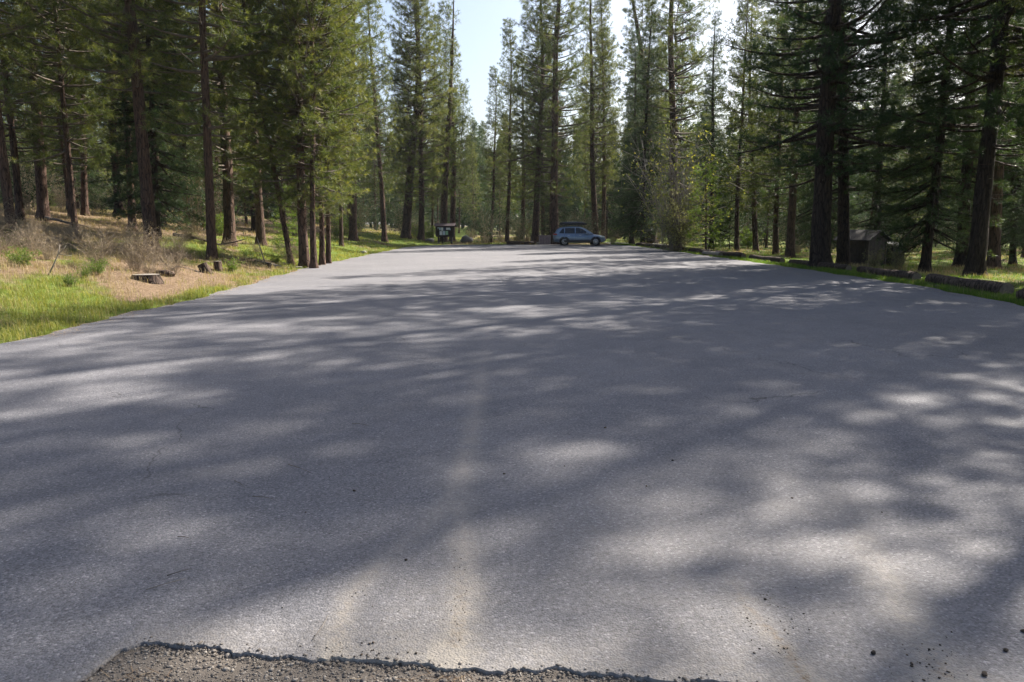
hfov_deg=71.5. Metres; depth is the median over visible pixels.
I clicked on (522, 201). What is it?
pine tree
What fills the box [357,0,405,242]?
pine tree
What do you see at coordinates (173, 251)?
dry shrub
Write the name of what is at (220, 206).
undergrowth shrub
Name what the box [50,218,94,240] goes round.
dry shrub
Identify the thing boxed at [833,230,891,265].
shed
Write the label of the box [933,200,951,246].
young fir
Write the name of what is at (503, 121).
conifer tree
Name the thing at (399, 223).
undergrowth shrub
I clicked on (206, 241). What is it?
fallen log
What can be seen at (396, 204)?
conifer tree
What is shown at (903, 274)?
log barrier
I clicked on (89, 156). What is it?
conifer tree
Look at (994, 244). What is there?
pine tree
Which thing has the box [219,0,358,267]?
pine tree
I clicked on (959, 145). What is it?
conifer tree
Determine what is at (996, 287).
log barrier
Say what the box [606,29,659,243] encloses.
fir tree
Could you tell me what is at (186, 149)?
conifer tree
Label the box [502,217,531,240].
undergrowth shrub
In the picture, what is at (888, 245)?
storage bin
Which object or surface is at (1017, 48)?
pine tree
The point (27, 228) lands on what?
dry shrub
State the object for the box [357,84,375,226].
conifer tree
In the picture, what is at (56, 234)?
dry shrub
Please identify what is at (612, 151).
conifer tree
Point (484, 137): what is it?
conifer tree
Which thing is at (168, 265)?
dry shrub
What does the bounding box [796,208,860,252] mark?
undergrowth shrub
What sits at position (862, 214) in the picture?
conifer tree
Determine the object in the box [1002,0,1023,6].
pine tree
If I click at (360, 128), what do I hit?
conifer tree
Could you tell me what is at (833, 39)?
pine tree
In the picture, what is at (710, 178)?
young fir
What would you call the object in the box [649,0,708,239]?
conifer tree
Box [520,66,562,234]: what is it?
conifer tree
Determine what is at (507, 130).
pine tree
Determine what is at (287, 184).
conifer tree
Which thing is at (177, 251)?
dry shrub
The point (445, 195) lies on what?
pine tree
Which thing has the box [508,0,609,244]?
pine tree
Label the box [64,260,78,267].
weed clump
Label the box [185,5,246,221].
pine tree
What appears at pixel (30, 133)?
conifer tree
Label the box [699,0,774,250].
pine tree
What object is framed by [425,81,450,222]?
conifer tree
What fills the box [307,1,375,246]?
pine tree
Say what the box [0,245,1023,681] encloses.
parking lot
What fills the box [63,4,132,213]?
pine tree
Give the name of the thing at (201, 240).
dry shrub
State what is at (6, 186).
pine tree
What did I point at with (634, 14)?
pine tree
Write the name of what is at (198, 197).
undergrowth shrub
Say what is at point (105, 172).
conifer tree
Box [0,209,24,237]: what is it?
dry shrub
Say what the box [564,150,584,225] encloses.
conifer tree
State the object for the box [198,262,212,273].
log block
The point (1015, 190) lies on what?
fir tree
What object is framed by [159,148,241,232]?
undergrowth shrub
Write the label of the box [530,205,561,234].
leafy bush
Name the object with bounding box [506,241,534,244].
log barrier
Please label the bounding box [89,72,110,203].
conifer tree
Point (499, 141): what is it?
conifer tree
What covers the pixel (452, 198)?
pine tree
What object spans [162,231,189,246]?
dry shrub
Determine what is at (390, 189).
conifer tree
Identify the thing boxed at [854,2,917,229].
conifer tree
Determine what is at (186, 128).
conifer tree
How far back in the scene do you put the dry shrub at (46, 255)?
19.40 m
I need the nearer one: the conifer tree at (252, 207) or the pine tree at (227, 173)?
the pine tree at (227, 173)
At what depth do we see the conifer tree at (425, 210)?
142.07 m
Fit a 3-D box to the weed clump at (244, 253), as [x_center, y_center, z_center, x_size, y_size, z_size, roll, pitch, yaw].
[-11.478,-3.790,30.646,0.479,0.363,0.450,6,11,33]
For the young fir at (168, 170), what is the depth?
37.66 m
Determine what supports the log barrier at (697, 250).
on the ground at (148, 287)
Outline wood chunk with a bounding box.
[152,269,175,276]
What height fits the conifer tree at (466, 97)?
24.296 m
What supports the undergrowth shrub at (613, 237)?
on the ground at (148, 287)
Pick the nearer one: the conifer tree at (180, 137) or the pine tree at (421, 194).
the conifer tree at (180, 137)
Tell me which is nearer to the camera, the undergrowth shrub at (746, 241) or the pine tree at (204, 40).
the pine tree at (204, 40)
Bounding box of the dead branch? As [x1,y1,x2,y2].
[48,244,71,274]
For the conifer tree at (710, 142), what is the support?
on the ground at (148, 287)
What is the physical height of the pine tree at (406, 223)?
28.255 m
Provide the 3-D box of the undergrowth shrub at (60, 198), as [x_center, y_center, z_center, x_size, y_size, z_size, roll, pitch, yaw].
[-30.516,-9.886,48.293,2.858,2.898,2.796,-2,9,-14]
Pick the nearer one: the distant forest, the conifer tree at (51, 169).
the conifer tree at (51, 169)
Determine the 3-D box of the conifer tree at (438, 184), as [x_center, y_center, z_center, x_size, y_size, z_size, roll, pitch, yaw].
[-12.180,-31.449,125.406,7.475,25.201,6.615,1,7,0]
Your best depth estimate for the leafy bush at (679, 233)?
47.19 m
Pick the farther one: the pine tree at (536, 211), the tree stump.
the pine tree at (536, 211)
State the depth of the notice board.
66.77 m
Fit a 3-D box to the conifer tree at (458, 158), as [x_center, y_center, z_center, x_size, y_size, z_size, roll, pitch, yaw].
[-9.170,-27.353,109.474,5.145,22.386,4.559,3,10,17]
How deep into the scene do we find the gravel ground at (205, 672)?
2.61 m
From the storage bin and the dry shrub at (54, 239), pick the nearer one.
the dry shrub at (54, 239)
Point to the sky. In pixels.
(478, 31)
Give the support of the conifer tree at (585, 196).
on the ground at (148, 287)
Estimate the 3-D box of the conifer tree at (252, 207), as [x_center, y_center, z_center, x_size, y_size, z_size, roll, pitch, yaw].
[-18.096,-19.021,48.137,5.543,23.826,5.788,1,10,0]
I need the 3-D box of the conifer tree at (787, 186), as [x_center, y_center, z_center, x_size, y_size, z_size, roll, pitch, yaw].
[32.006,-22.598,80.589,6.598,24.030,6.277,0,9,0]
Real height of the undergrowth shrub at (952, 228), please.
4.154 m
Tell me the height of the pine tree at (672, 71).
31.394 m
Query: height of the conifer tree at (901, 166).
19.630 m
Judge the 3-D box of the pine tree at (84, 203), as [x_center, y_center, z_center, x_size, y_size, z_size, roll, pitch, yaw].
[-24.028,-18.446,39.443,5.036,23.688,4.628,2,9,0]
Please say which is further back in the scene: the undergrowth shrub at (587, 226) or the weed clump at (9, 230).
the undergrowth shrub at (587, 226)
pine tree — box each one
[0,0,67,235]
[0,0,83,220]
[15,2,97,209]
[36,0,199,249]
[50,0,114,215]
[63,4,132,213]
[84,0,200,228]
[111,0,287,259]
[140,0,273,246]
[174,0,290,245]
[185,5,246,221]
[187,0,337,264]
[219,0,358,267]
[243,0,380,267]
[256,0,378,264]
[261,0,386,263]
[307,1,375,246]
[326,0,393,241]
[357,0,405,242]
[366,0,455,238]
[379,0,459,240]
[424,0,470,241]
[430,31,483,241]
[475,66,508,242]
[483,0,570,243]
[485,19,527,241]
[497,51,543,239]
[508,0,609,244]
[520,32,571,234]
[567,0,626,234]
[582,0,628,238]
[603,0,685,242]
[630,0,734,246]
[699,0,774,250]
[713,0,951,267]
[719,0,798,251]
[725,0,869,258]
[727,0,813,254]
[739,0,946,264]
[858,0,1023,276]
[885,0,1023,267]
[916,0,1023,269]
[943,10,1023,166]
[995,0,1023,94]
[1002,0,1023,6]
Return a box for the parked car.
[553,221,605,245]
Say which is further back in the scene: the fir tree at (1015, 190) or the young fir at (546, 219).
the young fir at (546, 219)
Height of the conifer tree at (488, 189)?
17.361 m
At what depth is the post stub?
23.31 m
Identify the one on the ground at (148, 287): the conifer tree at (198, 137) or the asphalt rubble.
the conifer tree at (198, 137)
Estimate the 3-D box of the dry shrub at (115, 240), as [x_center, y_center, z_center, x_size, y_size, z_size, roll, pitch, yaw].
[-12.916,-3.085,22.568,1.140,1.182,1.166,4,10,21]
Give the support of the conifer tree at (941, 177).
on the ground at (148, 287)
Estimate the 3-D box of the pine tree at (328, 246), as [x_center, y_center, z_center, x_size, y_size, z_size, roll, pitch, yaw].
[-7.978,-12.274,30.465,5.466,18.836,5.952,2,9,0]
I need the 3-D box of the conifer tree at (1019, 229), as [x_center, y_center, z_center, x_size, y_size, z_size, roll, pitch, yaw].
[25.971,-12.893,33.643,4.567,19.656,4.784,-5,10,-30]
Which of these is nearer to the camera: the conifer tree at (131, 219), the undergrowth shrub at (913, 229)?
the conifer tree at (131, 219)
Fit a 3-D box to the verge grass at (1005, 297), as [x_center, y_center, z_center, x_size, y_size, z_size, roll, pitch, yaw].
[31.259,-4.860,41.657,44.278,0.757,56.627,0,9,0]
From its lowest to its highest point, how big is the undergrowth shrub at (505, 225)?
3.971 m
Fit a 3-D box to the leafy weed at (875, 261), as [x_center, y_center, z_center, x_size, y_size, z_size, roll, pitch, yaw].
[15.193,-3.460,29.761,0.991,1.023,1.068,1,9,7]
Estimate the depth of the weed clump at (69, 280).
15.83 m
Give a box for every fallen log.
[44,216,85,226]
[173,233,246,244]
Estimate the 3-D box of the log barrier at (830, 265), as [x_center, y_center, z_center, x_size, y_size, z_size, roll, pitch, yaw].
[12.165,-3.033,28.377,0.348,0.301,5.038,0,9,-2]
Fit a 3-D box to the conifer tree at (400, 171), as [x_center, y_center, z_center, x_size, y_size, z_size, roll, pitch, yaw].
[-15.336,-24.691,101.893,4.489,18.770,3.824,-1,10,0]
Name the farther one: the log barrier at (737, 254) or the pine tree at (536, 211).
the pine tree at (536, 211)
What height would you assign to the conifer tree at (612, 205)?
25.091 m
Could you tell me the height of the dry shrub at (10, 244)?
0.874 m
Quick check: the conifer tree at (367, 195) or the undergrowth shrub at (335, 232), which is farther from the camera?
the conifer tree at (367, 195)
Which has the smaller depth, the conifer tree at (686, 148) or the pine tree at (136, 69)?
the pine tree at (136, 69)
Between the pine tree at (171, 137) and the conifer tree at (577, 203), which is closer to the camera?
the pine tree at (171, 137)
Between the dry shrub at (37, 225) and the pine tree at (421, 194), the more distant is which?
the pine tree at (421, 194)
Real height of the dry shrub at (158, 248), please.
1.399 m
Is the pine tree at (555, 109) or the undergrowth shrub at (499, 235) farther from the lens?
the undergrowth shrub at (499, 235)
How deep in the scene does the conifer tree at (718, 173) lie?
108.34 m
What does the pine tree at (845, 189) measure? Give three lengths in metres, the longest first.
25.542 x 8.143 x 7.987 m
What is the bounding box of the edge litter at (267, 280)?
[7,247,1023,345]
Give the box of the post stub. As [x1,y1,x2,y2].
[213,261,222,271]
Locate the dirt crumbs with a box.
[75,394,1003,681]
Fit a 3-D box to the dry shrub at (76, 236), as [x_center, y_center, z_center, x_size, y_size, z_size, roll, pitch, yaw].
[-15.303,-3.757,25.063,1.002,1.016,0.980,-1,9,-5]
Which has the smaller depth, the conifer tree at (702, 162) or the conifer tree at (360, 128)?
the conifer tree at (360, 128)
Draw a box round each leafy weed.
[862,247,887,267]
[882,242,915,268]
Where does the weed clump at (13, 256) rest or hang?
on the ground at (148, 287)
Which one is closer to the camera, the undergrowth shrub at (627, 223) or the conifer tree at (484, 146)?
the undergrowth shrub at (627, 223)
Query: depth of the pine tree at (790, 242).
39.75 m
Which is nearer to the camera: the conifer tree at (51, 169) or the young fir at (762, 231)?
the young fir at (762, 231)
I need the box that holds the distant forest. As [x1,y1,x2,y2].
[0,109,960,234]
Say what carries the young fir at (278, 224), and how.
on the ground at (148, 287)
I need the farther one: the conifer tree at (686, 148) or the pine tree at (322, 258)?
the conifer tree at (686, 148)
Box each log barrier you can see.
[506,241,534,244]
[635,242,651,246]
[651,244,668,248]
[688,248,712,252]
[715,250,745,256]
[749,254,784,262]
[788,259,851,270]
[856,266,920,280]
[925,273,1013,293]
[1016,288,1023,299]
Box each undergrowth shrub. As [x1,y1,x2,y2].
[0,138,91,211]
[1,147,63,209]
[35,186,62,206]
[48,176,79,208]
[79,172,122,210]
[105,167,169,215]
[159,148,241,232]
[167,161,275,233]
[176,176,239,215]
[200,212,237,234]
[243,168,346,235]
[317,200,346,225]
[324,215,359,237]
[342,196,379,230]
[379,194,427,234]
[411,222,430,237]
[412,215,429,232]
[425,220,435,238]
[457,194,513,242]
[466,226,477,237]
[494,229,503,240]
[496,212,519,235]
[499,204,546,240]
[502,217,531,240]
[559,207,589,228]
[563,208,602,233]
[588,217,610,231]
[592,226,608,235]
[602,199,666,242]
[605,230,622,243]
[723,211,766,245]
[724,212,751,240]
[733,227,765,247]
[758,197,810,251]
[758,214,785,245]
[795,237,804,253]
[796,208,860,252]
[893,211,940,248]
[947,213,956,242]
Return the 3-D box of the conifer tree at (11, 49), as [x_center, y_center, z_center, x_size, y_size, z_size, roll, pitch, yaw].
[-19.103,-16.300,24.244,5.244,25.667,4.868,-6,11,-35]
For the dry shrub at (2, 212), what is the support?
on the ground at (148, 287)
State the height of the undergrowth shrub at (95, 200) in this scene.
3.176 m
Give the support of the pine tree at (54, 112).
on the ground at (148, 287)
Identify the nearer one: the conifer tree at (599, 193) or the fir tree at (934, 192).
the fir tree at (934, 192)
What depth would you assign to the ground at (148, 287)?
23.27 m
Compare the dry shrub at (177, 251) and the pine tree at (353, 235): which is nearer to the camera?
the dry shrub at (177, 251)
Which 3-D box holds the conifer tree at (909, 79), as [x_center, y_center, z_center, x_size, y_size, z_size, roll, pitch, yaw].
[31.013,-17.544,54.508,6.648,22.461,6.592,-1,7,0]
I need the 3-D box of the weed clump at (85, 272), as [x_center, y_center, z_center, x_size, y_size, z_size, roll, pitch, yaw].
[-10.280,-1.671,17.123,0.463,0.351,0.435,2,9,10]
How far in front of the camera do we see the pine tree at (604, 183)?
79.06 m
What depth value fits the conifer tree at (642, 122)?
96.94 m
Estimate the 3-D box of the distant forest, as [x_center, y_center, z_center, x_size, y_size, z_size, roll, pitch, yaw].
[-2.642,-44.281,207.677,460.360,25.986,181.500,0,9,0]
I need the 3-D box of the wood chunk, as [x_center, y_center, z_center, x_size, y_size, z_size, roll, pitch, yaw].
[-9.746,-1.885,19.883,0.688,0.231,0.511,0,9,0]
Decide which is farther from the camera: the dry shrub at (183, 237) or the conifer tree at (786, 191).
the conifer tree at (786, 191)
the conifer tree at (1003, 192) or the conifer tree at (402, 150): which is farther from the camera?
the conifer tree at (402, 150)
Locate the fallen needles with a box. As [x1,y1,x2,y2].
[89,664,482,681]
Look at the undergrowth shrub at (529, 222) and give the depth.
75.42 m
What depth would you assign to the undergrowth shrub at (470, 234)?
86.80 m
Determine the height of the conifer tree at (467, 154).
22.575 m
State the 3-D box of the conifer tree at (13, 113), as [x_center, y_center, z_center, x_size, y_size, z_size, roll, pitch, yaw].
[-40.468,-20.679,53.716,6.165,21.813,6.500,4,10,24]
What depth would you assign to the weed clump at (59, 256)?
20.20 m
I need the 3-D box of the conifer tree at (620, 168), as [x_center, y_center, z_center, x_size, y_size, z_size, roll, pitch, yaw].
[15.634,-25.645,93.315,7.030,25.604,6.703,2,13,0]
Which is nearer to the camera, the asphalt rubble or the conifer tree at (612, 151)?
the asphalt rubble
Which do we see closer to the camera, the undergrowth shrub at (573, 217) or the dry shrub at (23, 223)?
the dry shrub at (23, 223)
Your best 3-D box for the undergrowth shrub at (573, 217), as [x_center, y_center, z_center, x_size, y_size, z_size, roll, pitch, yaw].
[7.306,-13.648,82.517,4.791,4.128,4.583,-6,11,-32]
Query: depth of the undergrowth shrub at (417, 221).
89.04 m
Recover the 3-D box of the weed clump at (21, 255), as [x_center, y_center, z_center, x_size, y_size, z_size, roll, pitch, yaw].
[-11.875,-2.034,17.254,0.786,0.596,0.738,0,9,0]
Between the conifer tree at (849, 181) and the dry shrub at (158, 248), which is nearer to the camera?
the dry shrub at (158, 248)
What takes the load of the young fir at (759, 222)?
on the ground at (148, 287)
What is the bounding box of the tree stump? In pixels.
[133,274,163,283]
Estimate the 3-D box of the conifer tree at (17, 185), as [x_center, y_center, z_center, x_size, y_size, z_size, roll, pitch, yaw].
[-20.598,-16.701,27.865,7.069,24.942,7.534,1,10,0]
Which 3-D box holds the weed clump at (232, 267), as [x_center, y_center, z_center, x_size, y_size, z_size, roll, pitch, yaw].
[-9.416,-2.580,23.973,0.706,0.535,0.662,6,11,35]
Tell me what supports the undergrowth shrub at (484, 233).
on the ground at (148, 287)
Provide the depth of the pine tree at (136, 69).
24.88 m
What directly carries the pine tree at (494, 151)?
on the ground at (148, 287)
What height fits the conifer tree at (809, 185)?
25.183 m
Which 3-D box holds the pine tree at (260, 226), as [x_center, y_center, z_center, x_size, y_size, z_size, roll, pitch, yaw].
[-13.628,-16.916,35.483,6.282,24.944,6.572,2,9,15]
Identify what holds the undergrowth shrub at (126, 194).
on the ground at (148, 287)
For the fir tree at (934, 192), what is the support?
on the ground at (148, 287)
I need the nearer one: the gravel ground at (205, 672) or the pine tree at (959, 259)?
the gravel ground at (205, 672)
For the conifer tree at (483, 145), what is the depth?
123.57 m
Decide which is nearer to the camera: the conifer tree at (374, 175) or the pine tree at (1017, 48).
the pine tree at (1017, 48)
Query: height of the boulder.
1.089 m
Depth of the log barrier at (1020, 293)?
15.42 m
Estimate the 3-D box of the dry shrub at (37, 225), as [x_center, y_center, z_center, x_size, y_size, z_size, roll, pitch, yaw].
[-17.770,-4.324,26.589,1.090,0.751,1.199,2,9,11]
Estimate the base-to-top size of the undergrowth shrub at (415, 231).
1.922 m
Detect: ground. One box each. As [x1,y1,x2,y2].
[0,206,1023,343]
[83,645,646,681]
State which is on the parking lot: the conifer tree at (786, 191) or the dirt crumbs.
the dirt crumbs
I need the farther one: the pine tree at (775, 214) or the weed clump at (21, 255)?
the pine tree at (775, 214)
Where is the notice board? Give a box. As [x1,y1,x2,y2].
[434,223,455,243]
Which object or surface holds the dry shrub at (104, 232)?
on the ground at (148, 287)
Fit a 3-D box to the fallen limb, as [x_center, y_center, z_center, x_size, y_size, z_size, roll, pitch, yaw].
[-10.681,-3.660,29.275,3.974,1.219,0.366,8,12,39]
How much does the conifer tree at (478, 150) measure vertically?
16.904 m
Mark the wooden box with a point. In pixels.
(544, 239)
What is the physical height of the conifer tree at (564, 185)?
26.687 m
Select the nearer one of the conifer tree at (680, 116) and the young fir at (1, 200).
the young fir at (1, 200)
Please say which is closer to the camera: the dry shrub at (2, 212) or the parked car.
the dry shrub at (2, 212)
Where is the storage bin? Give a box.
[886,242,905,265]
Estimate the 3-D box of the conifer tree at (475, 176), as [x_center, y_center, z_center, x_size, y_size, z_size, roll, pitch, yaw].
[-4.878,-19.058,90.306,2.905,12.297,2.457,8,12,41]
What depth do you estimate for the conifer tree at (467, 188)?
106.29 m
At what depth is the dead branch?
16.76 m
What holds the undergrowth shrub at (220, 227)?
on the ground at (148, 287)
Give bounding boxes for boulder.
[460,235,473,242]
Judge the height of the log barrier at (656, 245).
0.372 m
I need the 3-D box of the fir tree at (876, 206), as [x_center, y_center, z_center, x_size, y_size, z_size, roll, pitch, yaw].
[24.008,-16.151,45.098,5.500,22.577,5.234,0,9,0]
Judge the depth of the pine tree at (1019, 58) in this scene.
22.11 m
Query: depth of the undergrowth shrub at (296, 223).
49.65 m
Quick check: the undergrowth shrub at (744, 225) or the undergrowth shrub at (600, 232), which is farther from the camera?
the undergrowth shrub at (744, 225)
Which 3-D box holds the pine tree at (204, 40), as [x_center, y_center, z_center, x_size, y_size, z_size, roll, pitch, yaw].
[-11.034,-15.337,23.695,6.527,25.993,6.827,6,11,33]
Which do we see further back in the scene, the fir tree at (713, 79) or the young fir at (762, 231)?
the young fir at (762, 231)
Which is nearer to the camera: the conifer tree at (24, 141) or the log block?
the log block
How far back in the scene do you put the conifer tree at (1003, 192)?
58.79 m
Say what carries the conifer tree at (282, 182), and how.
on the ground at (148, 287)
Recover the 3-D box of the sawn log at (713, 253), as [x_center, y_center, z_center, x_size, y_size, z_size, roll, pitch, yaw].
[11.418,-4.992,40.621,0.328,0.297,3.040,0,9,-3]
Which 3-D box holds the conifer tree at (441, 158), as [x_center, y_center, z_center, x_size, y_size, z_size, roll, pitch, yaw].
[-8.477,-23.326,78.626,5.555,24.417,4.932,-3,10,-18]
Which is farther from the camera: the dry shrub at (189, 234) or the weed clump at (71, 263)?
the dry shrub at (189, 234)
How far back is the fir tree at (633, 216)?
63.41 m
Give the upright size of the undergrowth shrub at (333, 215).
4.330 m
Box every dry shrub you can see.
[0,196,14,230]
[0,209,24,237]
[0,211,37,235]
[0,227,31,253]
[1,218,51,253]
[3,223,43,239]
[3,236,29,250]
[6,226,38,242]
[19,218,52,233]
[22,231,68,259]
[31,220,62,237]
[38,229,75,249]
[44,227,67,240]
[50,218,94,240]
[60,220,133,266]
[61,224,89,241]
[63,222,90,243]
[84,229,120,256]
[89,223,119,241]
[95,231,167,271]
[106,219,170,261]
[118,218,163,246]
[131,228,171,264]
[132,256,166,273]
[148,236,197,262]
[149,247,195,273]
[157,242,194,260]
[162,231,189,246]
[168,214,201,241]
[191,225,206,243]
[223,238,236,247]
[250,241,263,251]
[272,242,298,264]
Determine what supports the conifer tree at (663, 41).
on the ground at (148, 287)
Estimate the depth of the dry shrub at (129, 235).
21.94 m
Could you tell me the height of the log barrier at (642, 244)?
0.392 m
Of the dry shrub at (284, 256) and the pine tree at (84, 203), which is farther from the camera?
the pine tree at (84, 203)
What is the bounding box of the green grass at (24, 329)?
[0,204,534,342]
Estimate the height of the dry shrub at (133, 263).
1.464 m
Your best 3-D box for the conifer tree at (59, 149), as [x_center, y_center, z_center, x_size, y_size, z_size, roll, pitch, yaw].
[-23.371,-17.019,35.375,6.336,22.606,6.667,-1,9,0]
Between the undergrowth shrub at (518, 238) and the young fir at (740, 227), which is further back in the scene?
the undergrowth shrub at (518, 238)
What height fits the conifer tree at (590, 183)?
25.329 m
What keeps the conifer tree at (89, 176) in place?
on the ground at (148, 287)
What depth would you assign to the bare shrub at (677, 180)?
47.58 m
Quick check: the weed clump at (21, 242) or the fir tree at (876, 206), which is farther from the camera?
the fir tree at (876, 206)
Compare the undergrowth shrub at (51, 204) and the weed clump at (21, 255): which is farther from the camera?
the undergrowth shrub at (51, 204)
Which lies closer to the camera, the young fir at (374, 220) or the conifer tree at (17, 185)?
the conifer tree at (17, 185)
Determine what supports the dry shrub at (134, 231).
on the ground at (148, 287)
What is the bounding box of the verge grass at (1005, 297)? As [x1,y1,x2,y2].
[607,243,1023,305]
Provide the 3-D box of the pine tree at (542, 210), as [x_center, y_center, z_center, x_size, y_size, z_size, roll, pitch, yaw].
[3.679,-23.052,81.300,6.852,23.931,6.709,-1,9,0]
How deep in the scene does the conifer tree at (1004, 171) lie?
51.61 m
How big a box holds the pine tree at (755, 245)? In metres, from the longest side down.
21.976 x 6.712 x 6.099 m
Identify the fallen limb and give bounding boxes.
[245,238,280,267]
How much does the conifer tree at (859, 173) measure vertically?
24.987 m
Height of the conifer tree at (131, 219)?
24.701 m
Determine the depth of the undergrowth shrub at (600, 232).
70.99 m
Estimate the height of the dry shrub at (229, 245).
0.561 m
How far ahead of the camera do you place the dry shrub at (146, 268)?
19.05 m
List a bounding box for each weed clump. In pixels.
[1,246,41,267]
[1,250,20,261]
[2,226,20,238]
[9,236,32,250]
[53,248,67,257]
[56,272,82,285]
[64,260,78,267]
[71,264,96,276]
[83,257,112,273]
[223,257,244,270]
[239,249,249,256]
[268,253,282,263]
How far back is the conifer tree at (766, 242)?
68.47 m
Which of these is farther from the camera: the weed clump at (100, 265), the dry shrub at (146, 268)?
the dry shrub at (146, 268)
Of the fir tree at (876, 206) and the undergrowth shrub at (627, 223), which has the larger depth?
the undergrowth shrub at (627, 223)
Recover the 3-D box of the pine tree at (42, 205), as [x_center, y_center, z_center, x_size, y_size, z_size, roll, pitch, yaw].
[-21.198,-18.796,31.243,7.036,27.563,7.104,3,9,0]
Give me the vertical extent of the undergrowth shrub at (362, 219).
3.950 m
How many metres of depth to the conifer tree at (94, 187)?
80.19 m
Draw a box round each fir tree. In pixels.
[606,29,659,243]
[611,0,668,242]
[686,10,739,249]
[837,0,924,241]
[859,0,1020,271]
[954,0,1023,265]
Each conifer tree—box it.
[0,0,100,222]
[0,0,120,218]
[0,0,125,238]
[0,25,38,126]
[2,14,30,147]
[6,5,53,165]
[6,69,50,190]
[22,108,63,194]
[42,8,109,209]
[47,55,103,203]
[59,156,109,208]
[65,0,174,230]
[77,0,214,238]
[86,0,189,163]
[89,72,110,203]
[96,122,112,210]
[153,0,237,222]
[162,41,199,210]
[187,27,214,191]
[211,5,284,230]
[232,75,247,224]
[261,6,307,202]
[278,3,295,221]
[322,3,384,227]
[357,57,394,226]
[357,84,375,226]
[360,97,390,229]
[365,84,399,228]
[385,52,426,204]
[385,99,404,224]
[390,99,418,225]
[391,104,416,206]
[412,185,430,225]
[417,15,456,233]
[424,90,457,221]
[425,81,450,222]
[438,89,466,220]
[440,84,476,232]
[457,131,482,230]
[461,117,487,230]
[461,121,490,236]
[463,142,483,237]
[468,123,491,233]
[469,131,491,232]
[474,121,492,205]
[478,151,494,227]
[490,136,506,235]
[495,113,521,234]
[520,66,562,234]
[530,24,579,232]
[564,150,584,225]
[568,27,626,221]
[569,52,598,219]
[572,105,601,228]
[584,47,625,238]
[599,109,621,204]
[608,52,644,237]
[616,46,657,221]
[635,38,681,238]
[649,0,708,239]
[662,44,690,228]
[681,121,693,221]
[689,80,722,241]
[689,104,715,238]
[714,130,727,206]
[723,89,761,226]
[740,33,790,239]
[754,18,790,247]
[761,57,806,236]
[774,1,866,250]
[778,2,859,247]
[831,48,861,229]
[850,105,873,227]
[851,77,871,228]
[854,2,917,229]
[875,0,947,252]
[883,43,931,237]
[909,84,946,222]
[937,12,1021,240]
[954,17,1021,246]
[955,1,1023,239]
[1001,19,1023,262]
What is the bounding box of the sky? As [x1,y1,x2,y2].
[2,0,1017,225]
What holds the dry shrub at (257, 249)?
on the ground at (148, 287)
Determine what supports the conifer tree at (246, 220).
on the ground at (148, 287)
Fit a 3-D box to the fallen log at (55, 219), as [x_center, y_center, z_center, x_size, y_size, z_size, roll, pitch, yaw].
[-20.449,-5.530,32.917,3.488,0.554,1.037,6,11,34]
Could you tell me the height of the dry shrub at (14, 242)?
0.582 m
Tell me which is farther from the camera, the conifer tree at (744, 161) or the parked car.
the conifer tree at (744, 161)
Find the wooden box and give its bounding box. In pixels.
[538,235,550,244]
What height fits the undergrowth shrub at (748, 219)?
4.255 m
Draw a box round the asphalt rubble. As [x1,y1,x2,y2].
[119,636,757,681]
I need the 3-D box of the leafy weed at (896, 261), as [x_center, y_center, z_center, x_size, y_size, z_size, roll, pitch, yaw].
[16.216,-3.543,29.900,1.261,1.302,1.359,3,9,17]
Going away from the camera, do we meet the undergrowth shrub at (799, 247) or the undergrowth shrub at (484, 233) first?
the undergrowth shrub at (799, 247)
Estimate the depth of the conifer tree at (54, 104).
26.74 m
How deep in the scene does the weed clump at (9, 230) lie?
23.15 m
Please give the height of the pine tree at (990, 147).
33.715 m
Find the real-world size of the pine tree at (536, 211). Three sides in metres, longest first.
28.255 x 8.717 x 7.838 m
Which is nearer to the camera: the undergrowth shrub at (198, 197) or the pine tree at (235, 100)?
the pine tree at (235, 100)
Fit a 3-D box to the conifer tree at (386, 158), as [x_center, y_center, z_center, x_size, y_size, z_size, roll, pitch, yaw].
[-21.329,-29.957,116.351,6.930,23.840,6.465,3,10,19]
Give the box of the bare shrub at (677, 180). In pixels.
[600,117,751,251]
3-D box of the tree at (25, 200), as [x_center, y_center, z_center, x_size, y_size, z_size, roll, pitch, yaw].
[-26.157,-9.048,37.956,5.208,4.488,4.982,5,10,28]
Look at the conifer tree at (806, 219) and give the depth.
44.44 m
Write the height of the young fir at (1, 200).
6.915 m
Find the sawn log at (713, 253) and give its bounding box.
[702,251,722,256]
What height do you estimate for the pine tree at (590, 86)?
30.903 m
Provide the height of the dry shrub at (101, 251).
1.619 m
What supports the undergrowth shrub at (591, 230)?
on the ground at (148, 287)
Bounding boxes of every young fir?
[0,138,21,202]
[136,119,185,228]
[267,184,298,254]
[368,205,379,229]
[540,192,559,234]
[685,160,728,249]
[715,173,748,249]
[757,184,783,245]
[757,199,772,246]
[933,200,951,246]
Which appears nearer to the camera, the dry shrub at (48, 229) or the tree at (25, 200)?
the dry shrub at (48, 229)
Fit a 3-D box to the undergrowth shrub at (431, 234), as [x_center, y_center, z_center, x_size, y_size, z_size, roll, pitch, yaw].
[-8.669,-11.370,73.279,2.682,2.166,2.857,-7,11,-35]
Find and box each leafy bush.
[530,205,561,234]
[641,184,712,250]

